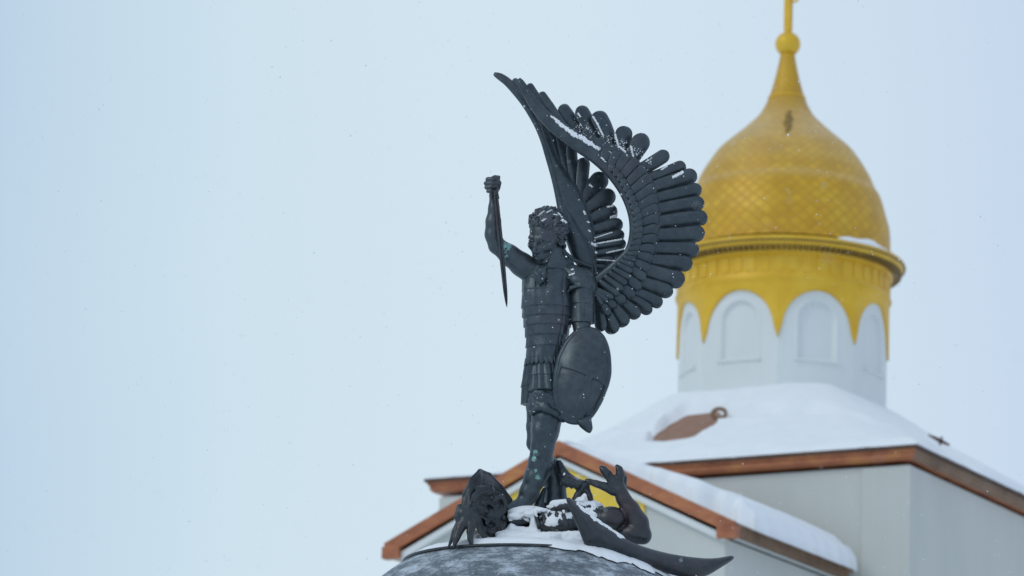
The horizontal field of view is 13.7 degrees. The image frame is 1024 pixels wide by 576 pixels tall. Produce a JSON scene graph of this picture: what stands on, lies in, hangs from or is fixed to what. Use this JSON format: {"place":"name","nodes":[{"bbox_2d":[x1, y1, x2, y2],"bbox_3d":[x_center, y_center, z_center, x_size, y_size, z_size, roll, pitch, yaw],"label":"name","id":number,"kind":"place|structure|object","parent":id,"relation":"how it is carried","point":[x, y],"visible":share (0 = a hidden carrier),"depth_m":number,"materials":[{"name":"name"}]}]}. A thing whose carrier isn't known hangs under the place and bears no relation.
{"place":"outdoors","nodes":[
{"label":"outdoors","id":0,"kind":"place"},
{"bbox_2d":[0,0,1023,573],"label":"falling snow","id":1,"kind":"structure","parent":0,"point":[528,290],"depth_m":38.97,"materials":[{"name":"white snow"}]},
{"bbox_2d":[0,0,1023,575],"label":"sky","id":2,"kind":"structure","parent":0,"point":[356,178],"materials":[{"name":"blue"}]},
{"bbox_2d":[426,383,1023,493],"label":"roof snow","id":3,"kind":"structure","parent":0,"point":[781,418],"depth_m":93.93,"materials":[{"name":"white snow"}]},
{"bbox_2d":[928,434,949,445],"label":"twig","id":4,"kind":"object","parent":3,"relation":"on","point":[939,440],"visible":1,"depth_m":93.81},
{"label":"ground","id":5,"kind":"structure","parent":0,"visible":0},
{"bbox_2d":[382,543,662,575],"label":"pedestal","id":6,"kind":"object","parent":5,"relation":"on","point":[509,559],"visible":0.77,"depth_m":42.12,"materials":[{"name":"stone"}]},
{"bbox_2d":[419,536,673,575],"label":"snow","id":7,"kind":"structure","parent":6,"relation":"on","point":[609,554],"depth_m":42.38,"materials":[{"name":"white snow"}]},
{"bbox_2d":[448,460,733,575],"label":"fallen beast statue","id":8,"kind":"object","parent":6,"relation":"on","point":[628,519],"visible":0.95,"depth_m":42.97,"materials":[{"name":"black metal"}]},
{"bbox_2d":[466,473,625,541],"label":"snow","id":9,"kind":"structure","parent":8,"relation":"on","point":[520,512],"depth_m":43.00,"materials":[{"name":"white snow"}]},
{"bbox_2d":[484,72,707,510],"bbox_3d":[0.839,0.027,43.931,2.335,4.742,0.672,2,-13,0],"label":"angel statue","id":10,"kind":"object","parent":8,"relation":"on","point":[574,366],"visible":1,"depth_m":43.97,"materials":[{"name":"black metal"}]},
{"bbox_2d":[528,113,703,446],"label":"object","id":11,"kind":"structure","parent":10,"relation":"attached to","point":[579,136],"depth_m":44.26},
{"bbox_2d":[381,0,1023,575],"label":"church","id":12,"kind":"structure","parent":5,"relation":"on","point":[827,322],"depth_m":96.15,"materials":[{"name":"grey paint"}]},
{"bbox_2d":[563,441,583,446],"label":"porch snow","id":13,"kind":"structure","parent":12,"relation":"on","point":[568,442],"depth_m":87.92,"materials":[{"name":"white snow"}]},
{"bbox_2d":[568,444,857,570],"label":"porch snow","id":14,"kind":"structure","parent":12,"relation":"on","point":[784,527],"depth_m":86.63,"materials":[{"name":"white snow"}]},
{"bbox_2d":[839,237,887,250],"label":"cornice snow","id":15,"kind":"structure","parent":12,"relation":"on","point":[869,242],"depth_m":96.79,"materials":[{"name":"white snow"}]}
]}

